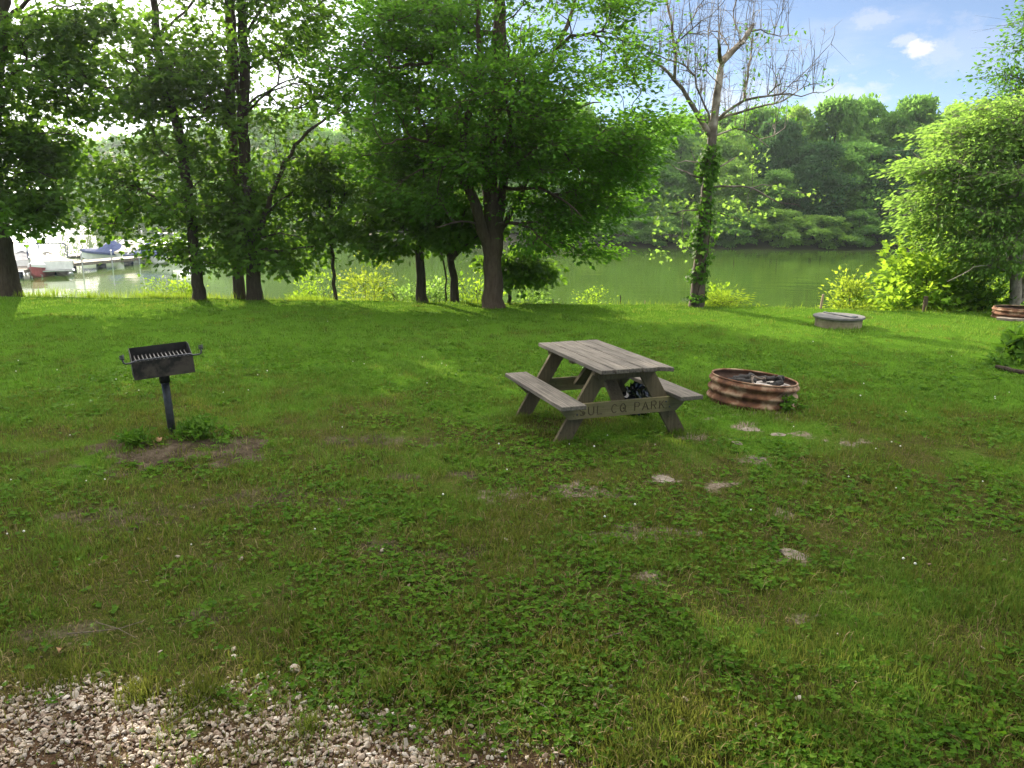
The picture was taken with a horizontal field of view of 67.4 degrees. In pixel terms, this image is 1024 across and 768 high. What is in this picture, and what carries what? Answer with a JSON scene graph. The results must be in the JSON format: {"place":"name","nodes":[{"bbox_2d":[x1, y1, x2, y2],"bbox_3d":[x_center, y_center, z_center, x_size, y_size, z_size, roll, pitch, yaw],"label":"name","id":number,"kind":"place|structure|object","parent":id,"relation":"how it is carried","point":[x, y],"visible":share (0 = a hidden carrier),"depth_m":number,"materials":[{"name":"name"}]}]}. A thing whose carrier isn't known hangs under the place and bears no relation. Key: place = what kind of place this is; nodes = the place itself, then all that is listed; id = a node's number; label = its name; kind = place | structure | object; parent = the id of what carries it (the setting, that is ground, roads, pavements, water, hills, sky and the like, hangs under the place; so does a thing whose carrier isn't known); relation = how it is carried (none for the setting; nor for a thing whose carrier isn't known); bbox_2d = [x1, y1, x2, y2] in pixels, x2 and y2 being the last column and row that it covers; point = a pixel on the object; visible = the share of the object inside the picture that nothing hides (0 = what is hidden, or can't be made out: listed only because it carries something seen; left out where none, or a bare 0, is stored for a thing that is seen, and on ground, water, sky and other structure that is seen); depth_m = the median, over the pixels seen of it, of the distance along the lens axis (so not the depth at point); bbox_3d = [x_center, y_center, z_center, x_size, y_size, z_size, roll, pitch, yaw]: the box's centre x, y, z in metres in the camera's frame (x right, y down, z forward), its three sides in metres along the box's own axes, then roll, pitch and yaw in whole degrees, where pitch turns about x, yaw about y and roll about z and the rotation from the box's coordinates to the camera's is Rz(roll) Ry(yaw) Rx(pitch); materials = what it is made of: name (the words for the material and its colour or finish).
{"place":"outdoors","nodes":[
{"label":"outdoors","id":0,"kind":"place"},
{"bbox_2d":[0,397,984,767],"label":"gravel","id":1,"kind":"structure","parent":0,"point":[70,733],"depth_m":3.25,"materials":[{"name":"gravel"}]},
{"bbox_2d":[13,285,986,312],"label":"bank grass","id":2,"kind":"structure","parent":0,"point":[146,295],"depth_m":18.66,"materials":[{"name":"plant"}]},
{"bbox_2d":[0,295,1023,767],"bbox_3d":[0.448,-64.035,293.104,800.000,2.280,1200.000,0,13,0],"label":"lawn","id":3,"kind":"structure","parent":0,"point":[248,451],"depth_m":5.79,"materials":[{"name":"plant"}]},
{"bbox_2d":[67,620,143,633],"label":"twig","id":4,"kind":"object","parent":3,"relation":"on","point":[100,630],"visible":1,"depth_m":4.02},
{"bbox_2d":[0,0,215,296],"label":"maple tree","id":5,"kind":"object","parent":3,"relation":"on","point":[34,147],"visible":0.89,"depth_m":17.56,"materials":[{"name":"green plant"}]},
{"bbox_2d":[109,424,168,450],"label":"weed clump","id":6,"kind":"object","parent":3,"relation":"on","point":[136,435],"visible":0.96,"depth_m":6.92,"materials":[{"name":"green plant"}]},
{"bbox_2d":[132,272,182,297],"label":"bush","id":7,"kind":"object","parent":3,"relation":"on","point":[152,285],"visible":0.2,"depth_m":19.66,"materials":[{"name":"green plant"}]},
{"bbox_2d":[39,0,276,299],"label":"maple tree","id":8,"kind":"object","parent":3,"relation":"on","point":[130,202],"visible":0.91,"depth_m":17.14,"materials":[{"name":"green plant"}]},
{"bbox_2d":[119,341,202,435],"bbox_3d":[-3.298,0.128,7.298,0.713,1.033,0.422,-7,15,-28],"label":"pedestal grill","id":9,"kind":"object","parent":3,"relation":"on","point":[163,362],"visible":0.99,"depth_m":7.17,"materials":[{"name":"grey metal"}]},
{"bbox_2d":[163,277,209,297],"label":"bush","id":10,"kind":"object","parent":3,"relation":"on","point":[189,289],"visible":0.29,"depth_m":19.62,"materials":[{"name":"green plant"}]},
{"bbox_2d":[167,696,210,725],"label":"twig","id":11,"kind":"object","parent":3,"relation":"on","point":[186,713],"visible":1,"depth_m":3.35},
{"bbox_2d":[164,413,239,442],"bbox_3d":[-2.925,0.413,7.242,0.702,0.273,0.577,0,13,0],"label":"weed clump","id":12,"kind":"object","parent":3,"relation":"on","point":[201,427],"visible":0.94,"depth_m":7.19,"materials":[{"name":"green plant"}]},
{"bbox_2d":[148,0,289,298],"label":"maple tree","id":13,"kind":"object","parent":3,"relation":"on","point":[238,283],"visible":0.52,"depth_m":17.62,"materials":[{"name":"green plant"}]},
{"bbox_2d":[178,0,368,299],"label":"maple tree","id":14,"kind":"object","parent":3,"relation":"on","point":[274,244],"visible":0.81,"depth_m":17.39,"materials":[{"name":"green plant"}]},
{"bbox_2d":[290,664,299,672],"bbox_3d":[-1.055,1.379,3.733,0.049,0.036,0.064,-4,14,-18],"label":"stone","id":15,"kind":"object","parent":3,"relation":"on","point":[297,670],"visible":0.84,"depth_m":3.71,"materials":[{"name":"stone"}]},
{"bbox_2d":[284,265,341,299],"bbox_3d":[-5.367,-2.149,20.162,1.744,2.106,1.745,0,13,0],"label":"bush","id":16,"kind":"object","parent":3,"relation":"on","point":[295,292],"visible":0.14,"depth_m":20.13,"materials":[{"name":"green plant"}]},
{"bbox_2d":[292,269,343,300],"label":"bush","id":17,"kind":"object","parent":3,"relation":"on","point":[328,278],"visible":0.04,"depth_m":20.11,"materials":[{"name":"green plant"}]},
{"bbox_2d":[277,148,368,300],"bbox_3d":[-4.284,-3.609,18.221,2.542,3.870,2.473,0,13,0],"label":"sapling","id":18,"kind":"object","parent":3,"relation":"on","point":[326,225],"visible":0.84,"depth_m":17.79,"materials":[{"name":"green plant"}]},
{"bbox_2d":[330,251,403,301],"bbox_3d":[-3.664,-2.351,20.016,2.246,2.568,2.074,-9,16,-35],"label":"bush","id":19,"kind":"object","parent":3,"relation":"on","point":[374,282],"visible":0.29,"depth_m":19.87,"materials":[{"name":"green plant"}]},
{"bbox_2d":[371,278,433,301],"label":"bush","id":20,"kind":"object","parent":3,"relation":"on","point":[404,290],"visible":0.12,"depth_m":19.66,"materials":[{"name":"green plant"}]},
{"bbox_2d":[327,114,481,302],"bbox_3d":[-2.375,-4.186,17.665,3.751,5.206,4.169,0,13,0],"label":"maple tree","id":21,"kind":"object","parent":3,"relation":"on","point":[372,241],"visible":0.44,"depth_m":17.44,"materials":[{"name":"green plant"}]},
{"bbox_2d":[400,275,460,302],"bbox_3d":[-2.000,-1.977,19.549,1.828,1.643,1.580,0,13,0],"label":"bush","id":22,"kind":"object","parent":3,"relation":"on","point":[437,294],"visible":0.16,"depth_m":19.44,"materials":[{"name":"green plant"}]},
{"bbox_2d":[412,241,453,302],"bbox_3d":[-1.761,-2.747,18.625,1.602,2.679,1.626,-5,14,-21],"label":"sapling","id":23,"kind":"object","parent":3,"relation":"on","point":[429,250],"visible":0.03,"depth_m":18.71,"materials":[{"name":"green plant"}]},
{"bbox_2d":[383,184,525,302],"bbox_3d":[-1.260,-3.223,18.274,3.255,3.193,3.616,0,13,0],"label":"maple tree","id":24,"kind":"object","parent":3,"relation":"on","point":[451,253],"visible":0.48,"depth_m":17.53,"materials":[{"name":"green plant"}]},
{"bbox_2d":[441,265,505,303],"bbox_3d":[-0.938,-2.093,19.591,1.796,2.156,1.654,0,13,0],"label":"bush","id":25,"kind":"object","parent":3,"relation":"on","point":[472,296],"visible":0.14,"depth_m":19.48,"materials":[{"name":"green plant"}]},
{"bbox_2d":[279,0,705,308],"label":"elm tree","id":26,"kind":"object","parent":3,"relation":"on","point":[525,142],"visible":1,"depth_m":15.37,"materials":[{"name":"green plant"}]},
{"bbox_2d":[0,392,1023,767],"bbox_3d":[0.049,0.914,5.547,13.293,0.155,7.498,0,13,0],"label":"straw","id":27,"kind":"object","parent":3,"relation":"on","point":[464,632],"visible":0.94,"depth_m":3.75,"materials":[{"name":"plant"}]},
{"bbox_2d":[0,320,1023,767],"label":"clover","id":28,"kind":"object","parent":3,"relation":"on","point":[504,730],"depth_m":4.42,"materials":[{"name":"plant"}]},
{"bbox_2d":[460,241,570,303],"bbox_3d":[0.118,-2.426,18.667,2.719,2.044,2.473,6,14,25],"label":"understory tree","id":29,"kind":"object","parent":3,"relation":"on","point":[519,273],"visible":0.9,"depth_m":18.13,"materials":[{"name":"green plant"}]},
{"bbox_2d":[511,285,561,303],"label":"bush","id":30,"kind":"object","parent":3,"relation":"on","point":[542,295],"visible":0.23,"depth_m":19.07,"materials":[{"name":"green plant"}]},
{"bbox_2d":[571,281,618,303],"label":"bush","id":31,"kind":"object","parent":3,"relation":"on","point":[593,294],"visible":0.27,"depth_m":19.17,"materials":[{"name":"green plant"}]},
{"bbox_2d":[505,339,702,443],"bbox_3d":[0.901,0.072,7.933,1.500,0.782,1.665,-4,14,-19],"label":"picnic table","id":32,"kind":"object","parent":3,"relation":"on","point":[612,369],"visible":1,"depth_m":7.56,"materials":[{"name":"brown wood"}]},
{"bbox_2d":[622,381,649,415],"bbox_3d":[1.359,0.105,8.500,0.396,0.420,0.350,0,13,0],"label":"rubbish bag","id":33,"kind":"object","parent":3,"relation":"on","point":[635,390],"visible":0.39,"depth_m":8.40,"materials":[{"name":"black plastic"}]},
{"bbox_2d":[652,475,674,482],"bbox_3d":[1.248,0.786,6.385,0.198,0.017,0.152,12,17,40],"label":"flat stone","id":34,"kind":"object","parent":3,"relation":"on","point":[662,478],"visible":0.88,"depth_m":6.37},
{"bbox_2d":[705,279,738,305],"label":"bush","id":35,"kind":"object","parent":3,"relation":"on","point":[726,285],"visible":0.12,"depth_m":18.83,"materials":[{"name":"green plant"}]},
{"bbox_2d":[700,284,767,307],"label":"bush","id":36,"kind":"object","parent":3,"relation":"on","point":[722,301],"visible":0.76,"depth_m":17.79,"materials":[{"name":"green plant"}]},
{"bbox_2d":[623,0,848,307],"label":"sycamore tree","id":37,"kind":"object","parent":3,"relation":"on","point":[712,119],"visible":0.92,"depth_m":16.61,"materials":[{"name":"green plant"}]},
{"bbox_2d":[680,144,724,303],"bbox_3d":[4.312,-3.525,17.230,0.930,3.563,0.697,-12,18,-43],"label":"ivy vine","id":38,"kind":"object","parent":37,"relation":"attached to","point":[712,179],"visible":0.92,"depth_m":17.09,"materials":[{"name":"green plant"}]},
{"bbox_2d":[740,427,759,431],"bbox_3d":[2.450,0.466,7.904,0.251,0.019,0.151,-2,13,-10],"label":"flat stone","id":39,"kind":"object","parent":3,"relation":"on","point":[748,428],"visible":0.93,"depth_m":7.88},
{"bbox_2d":[706,368,799,411],"bbox_3d":[2.828,0.071,9.039,1.042,0.404,1.032,0,13,0],"label":"fire ring","id":40,"kind":"object","parent":3,"relation":"on","point":[723,389],"visible":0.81,"depth_m":8.65,"materials":[{"name":"metal"}]},
{"bbox_2d":[754,380,790,385],"bbox_3d":[2.818,0.007,9.021,0.964,0.069,0.964,0,13,0],"label":"ash bed","id":41,"kind":"object","parent":40,"relation":"in","point":[763,383],"visible":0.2,"depth_m":9.09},
{"bbox_2d":[728,377,756,382],"bbox_3d":[2.698,-0.042,8.990,0.333,0.087,0.079,7,14,25],"label":"charred log","id":42,"kind":"object","parent":41,"relation":"on","point":[744,380],"visible":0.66,"depth_m":8.96,"materials":[{"name":"grey wood"}]},
{"bbox_2d":[733,373,754,378],"bbox_3d":[2.791,-0.090,9.250,0.289,0.088,0.080,-3,13,-16],"label":"charred log","id":43,"kind":"object","parent":41,"relation":"on","point":[748,376],"visible":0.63,"depth_m":9.23,"materials":[{"name":"grey wood"}]},
{"bbox_2d":[754,375,775,380],"bbox_3d":[2.993,-0.069,9.136,0.277,0.085,0.082,3,13,11],"label":"charred log","id":44,"kind":"object","parent":41,"relation":"on","point":[769,378],"visible":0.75,"depth_m":9.11,"materials":[{"name":"grey wood"}]},
{"bbox_2d":[772,375,784,385],"bbox_3d":[3.115,-0.031,8.945,0.113,0.123,0.226,10,16,35],"label":"charred log","id":45,"kind":"object","parent":41,"relation":"on","point":[779,380],"visible":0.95,"depth_m":8.91,"materials":[{"name":"grey wood"}]},
{"bbox_2d":[748,455,766,459],"bbox_3d":[2.220,0.668,6.971,0.191,0.015,0.116,6,14,21],"label":"flat stone","id":46,"kind":"object","parent":3,"relation":"on","point":[753,457],"visible":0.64,"depth_m":6.95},
{"bbox_2d":[778,548,808,559],"bbox_3d":[1.826,1.107,5.007,0.148,0.013,0.206,-9,16,-36],"label":"flat stone","id":47,"kind":"object","parent":3,"relation":"on","point":[785,552],"visible":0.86,"depth_m":5.00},
{"bbox_2d":[780,394,808,410],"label":"weed clump","id":48,"kind":"object","parent":3,"relation":"on","point":[791,400],"visible":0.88,"depth_m":8.55,"materials":[{"name":"green plant"}]},
{"bbox_2d":[813,312,865,329],"bbox_3d":[6.323,-1.208,14.880,0.940,0.285,0.940,-4,14,-17],"label":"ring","id":49,"kind":"object","parent":3,"relation":"on","point":[833,320],"visible":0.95,"depth_m":14.57,"materials":[{"name":"concrete"}]},
{"bbox_2d":[817,264,887,310],"bbox_3d":[7.851,-2.011,17.992,1.748,1.600,1.486,0,13,0],"label":"bush","id":50,"kind":"object","parent":3,"relation":"on","point":[849,286],"visible":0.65,"depth_m":17.84,"materials":[{"name":"green plant"}]},
{"bbox_2d":[834,212,1008,312],"bbox_3d":[9.980,-2.416,18.430,3.971,3.786,3.830,-5,14,-23],"label":"thicket bush","id":51,"kind":"object","parent":3,"relation":"on","point":[912,280],"visible":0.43,"depth_m":17.93,"materials":[{"name":"green plant"}]},
{"bbox_2d":[922,296,928,311],"bbox_3d":[9.195,-1.736,17.098,0.087,0.440,0.100,0,13,0],"label":"post","id":52,"kind":"object","parent":3,"relation":"on","point":[925,303],"visible":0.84,"depth_m":17.06,"materials":[{"name":"brown wood"}]},
{"bbox_2d":[869,80,1023,304],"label":"locust tree","id":53,"kind":"object","parent":3,"relation":"on","point":[969,166],"visible":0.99,"depth_m":16.41,"materials":[{"name":"green plant"}]},
{"bbox_2d":[930,255,1023,311],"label":"thicket bush","id":54,"kind":"object","parent":3,"relation":"on","point":[995,294],"visible":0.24,"depth_m":17.59,"materials":[{"name":"green plant"}]},
{"bbox_2d":[944,0,1023,121],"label":"tall tree","id":55,"kind":"object","parent":3,"relation":"on","point":[1014,78],"visible":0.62,"depth_m":21.87,"materials":[{"name":"green plant"}]},
{"bbox_2d":[978,352,1020,366],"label":"weed clump","id":56,"kind":"object","parent":3,"relation":"on","point":[1000,361],"visible":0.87,"depth_m":11.07,"materials":[{"name":"green plant"}]},
{"bbox_2d":[986,272,1023,305],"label":"bush","id":57,"kind":"object","parent":3,"relation":"on","point":[1006,289],"visible":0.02,"depth_m":19.25,"materials":[{"name":"green plant"}]},
{"bbox_2d":[989,323,1023,363],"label":"broadleaf plant","id":58,"kind":"object","parent":3,"relation":"on","point":[1011,344],"visible":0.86,"depth_m":11.26,"materials":[{"name":"green plant"}]},
{"bbox_2d":[991,305,1023,317],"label":"fire ring","id":59,"kind":"object","parent":3,"relation":"on","point":[1014,311],"visible":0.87,"depth_m":15.88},
{"bbox_2d":[995,365,1023,373],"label":"fallen branch","id":60,"kind":"object","parent":3,"relation":"on","point":[1009,369],"visible":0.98,"depth_m":10.66,"materials":[{"name":"wood"}]},
{"bbox_2d":[996,317,1023,320],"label":"stone slab","id":61,"kind":"structure","parent":3,"relation":"on","point":[1009,319],"depth_m":15.60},
{"bbox_2d":[2,0,1023,192],"label":"sky","id":62,"kind":"structure","parent":0,"point":[894,49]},
{"bbox_2d":[10,222,1023,309],"bbox_3d":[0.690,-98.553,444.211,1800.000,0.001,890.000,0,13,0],"label":"lake water","id":63,"kind":"structure","parent":0,"point":[789,278],"depth_m":39.86,"materials":[{"name":"liquid"}]},
{"bbox_2d":[13,241,39,265],"bbox_3d":[-25.484,-6.542,39.978,1.604,1.739,3.787,-7,15,-29],"label":"pontoon boat","id":64,"kind":"object","parent":63,"relation":"on","point":[21,258],"visible":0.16,"depth_m":39.00,"materials":[{"name":"metal"}]},
{"bbox_2d":[27,250,54,277],"bbox_3d":[-23.362,-5.902,38.002,0.856,1.455,2.344,-2,13,-11],"label":"runabout","id":65,"kind":"object","parent":63,"relation":"on","point":[38,266],"visible":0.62,"depth_m":37.49,"materials":[{"name":"red paint"}]},
{"bbox_2d":[17,252,77,277],"bbox_3d":[-24.403,-5.705,40.091,1.285,2.200,7.200,-2,13,-10],"label":"dock","id":66,"kind":"object","parent":63,"relation":"on","point":[25,269],"visible":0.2,"depth_m":37.06,"materials":[{"name":"wood"}]},
{"bbox_2d":[25,241,74,276],"bbox_3d":[-23.745,-6.384,39.343,1.796,1.739,4.171,-9,16,-36],"label":"pontoon boat","id":67,"kind":"object","parent":63,"relation":"on","point":[61,264],"visible":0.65,"depth_m":38.33,"materials":[{"name":"metal"}]},
{"bbox_2d":[58,223,99,257],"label":"boat","id":68,"kind":"object","parent":63,"relation":"on","point":[76,237],"visible":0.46,"depth_m":51.46,"materials":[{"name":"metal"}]},
{"bbox_2d":[80,240,121,259],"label":"covered motorboat","id":69,"kind":"object","parent":63,"relation":"on","point":[97,253],"visible":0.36,"depth_m":48.53,"materials":[{"name":"blue fabric"}]},
{"bbox_2d":[73,248,149,270],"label":"dock","id":70,"kind":"object","parent":63,"relation":"on","point":[97,262],"visible":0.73,"depth_m":43.30,"materials":[{"name":"white wood"}]},
{"bbox_2d":[114,240,138,256],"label":"covered motorboat","id":71,"kind":"object","parent":63,"relation":"on","point":[117,253],"visible":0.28,"depth_m":48.32,"materials":[{"name":"plastic"}]},
{"bbox_2d":[123,239,169,263],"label":"covered motorboat","id":72,"kind":"object","parent":63,"relation":"on","point":[153,259],"visible":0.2,"depth_m":46.52,"materials":[{"name":"blue fabric"}]},
{"bbox_2d":[377,228,1023,250],"bbox_3d":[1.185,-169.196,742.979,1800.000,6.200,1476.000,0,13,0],"label":"bank","id":73,"kind":"structure","parent":0,"point":[762,245],"depth_m":69.20,"materials":[{"name":"green plant"}]},
{"bbox_2d":[50,120,289,231],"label":"hazy wood","id":74,"kind":"object","parent":73,"relation":"on","point":[109,145],"visible":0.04,"depth_m":120.38,"materials":[{"name":"plant"}]},
{"bbox_2d":[252,142,288,183],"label":"shore tree","id":75,"kind":"object","parent":73,"relation":"on","point":[261,163],"visible":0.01,"depth_m":90.05,"materials":[{"name":"green plant"}]},
{"bbox_2d":[277,219,304,236],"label":"shore shrub","id":76,"kind":"object","parent":73,"relation":"on","point":[291,222],"visible":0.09,"depth_m":84.99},
{"bbox_2d":[274,127,337,226],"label":"shore tree","id":77,"kind":"object","parent":73,"relation":"on","point":[293,133],"visible":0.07,"depth_m":85.12,"materials":[{"name":"green plant"}]},
{"bbox_2d":[308,112,377,219],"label":"shore tree","id":78,"kind":"object","parent":73,"relation":"on","point":[336,138],"visible":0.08,"depth_m":82.16,"materials":[{"name":"green plant"}]},
{"bbox_2d":[347,134,402,232],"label":"shore tree","id":79,"kind":"object","parent":73,"relation":"on","point":[371,166],"depth_m":79.57,"materials":[{"name":"green plant"}]},
{"bbox_2d":[575,220,618,242],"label":"shore shrub","id":80,"kind":"object","parent":73,"relation":"on","point":[596,239],"visible":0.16,"depth_m":70.87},
{"bbox_2d":[236,100,1023,237],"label":"wood","id":81,"kind":"object","parent":73,"relation":"on","point":[673,186],"visible":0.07,"depth_m":80.50,"materials":[{"name":"green plant"}]},
{"bbox_2d":[603,217,656,242],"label":"shore shrub","id":82,"kind":"object","parent":73,"relation":"on","point":[637,232],"visible":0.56,"depth_m":68.92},
{"bbox_2d":[613,146,686,218],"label":"shore tree","id":83,"kind":"object","parent":73,"relation":"on","point":[669,172],"visible":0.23,"depth_m":73.23,"materials":[{"name":"green plant"}]},
{"bbox_2d":[633,216,686,245],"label":"shore shrub","id":84,"kind":"object","parent":73,"relation":"on","point":[647,237],"visible":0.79,"depth_m":68.68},
{"bbox_2d":[653,126,704,215],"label":"shore tree","id":85,"kind":"object","parent":73,"relation":"on","point":[685,144],"visible":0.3,"depth_m":75.21,"materials":[{"name":"green plant"}]},
{"bbox_2d":[673,209,724,243],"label":"shore shrub","id":86,"kind":"object","parent":73,"relation":"on","point":[686,216],"visible":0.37,"depth_m":68.49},
{"bbox_2d":[686,125,754,231],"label":"shore tree","id":87,"kind":"object","parent":73,"relation":"on","point":[732,146],"visible":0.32,"depth_m":72.76,"materials":[{"name":"green plant"}]},
{"bbox_2d":[711,159,757,232],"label":"shore tree","id":88,"kind":"object","parent":73,"relation":"on","point":[733,169],"visible":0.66,"depth_m":69.71,"materials":[{"name":"green plant"}]},
{"bbox_2d":[712,212,760,248],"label":"shore shrub","id":89,"kind":"object","parent":73,"relation":"on","point":[729,235],"visible":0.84,"depth_m":68.16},
{"bbox_2d":[728,103,780,165],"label":"shore tree","id":90,"kind":"object","parent":73,"relation":"on","point":[761,118],"visible":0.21,"depth_m":76.70,"materials":[{"name":"green plant"}]},
{"bbox_2d":[742,168,801,231],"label":"shore tree","id":91,"kind":"object","parent":73,"relation":"on","point":[774,177],"visible":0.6,"depth_m":69.51,"materials":[{"name":"green plant"}]},
{"bbox_2d":[746,116,808,233],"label":"shore tree","id":92,"kind":"object","parent":73,"relation":"on","point":[785,144],"visible":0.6,"depth_m":71.40,"materials":[{"name":"green plant"}]},
{"bbox_2d":[747,208,815,247],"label":"shore shrub","id":93,"kind":"object","parent":73,"relation":"on","point":[786,224],"visible":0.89,"depth_m":67.88,"materials":[{"name":"plant"}]},
{"bbox_2d":[786,104,826,151],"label":"shore tree","id":94,"kind":"object","parent":73,"relation":"on","point":[802,111],"visible":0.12,"depth_m":77.14,"materials":[{"name":"green plant"}]},
{"bbox_2d":[783,139,861,236],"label":"shore tree","id":95,"kind":"object","parent":73,"relation":"on","point":[811,166],"visible":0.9,"depth_m":69.18,"materials":[{"name":"green plant"}]},
{"bbox_2d":[794,214,857,248],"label":"shore shrub","id":96,"kind":"object","parent":73,"relation":"on","point":[828,232],"visible":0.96,"depth_m":67.83,"materials":[{"name":"plant"}]},
{"bbox_2d":[799,93,870,195],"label":"shore tree","id":97,"kind":"object","parent":73,"relation":"on","point":[833,115],"visible":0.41,"depth_m":74.98,"materials":[{"name":"green plant"}]},
{"bbox_2d":[818,141,900,228],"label":"shore tree","id":98,"kind":"object","parent":73,"relation":"on","point":[857,154],"visible":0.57,"depth_m":69.88,"materials":[{"name":"green plant"}]},
{"bbox_2d":[829,209,892,247],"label":"shore shrub","id":99,"kind":"object","parent":73,"relation":"on","point":[870,219],"visible":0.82,"depth_m":67.81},
{"bbox_2d":[837,92,908,167],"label":"shore tree","id":100,"kind":"object","parent":73,"relation":"on","point":[874,109],"visible":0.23,"depth_m":76.46,"materials":[{"name":"green plant"}]},
{"bbox_2d":[865,216,918,246],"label":"shore shrub","id":101,"kind":"object","parent":73,"relation":"on","point":[889,235],"visible":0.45,"depth_m":67.83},
{"bbox_2d":[861,145,939,229],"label":"shore tree","id":102,"kind":"object","parent":73,"relation":"on","point":[886,154],"visible":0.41,"depth_m":69.11,"materials":[{"name":"green plant"}]},
{"bbox_2d":[873,91,948,201],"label":"shore tree","id":103,"kind":"object","parent":73,"relation":"on","point":[918,108],"visible":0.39,"depth_m":75.05,"materials":[{"name":"green plant"}]},
{"bbox_2d":[920,100,967,150],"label":"shore tree","id":104,"kind":"object","parent":73,"relation":"on","point":[946,115],"visible":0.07,"depth_m":78.27,"materials":[{"name":"green plant"}]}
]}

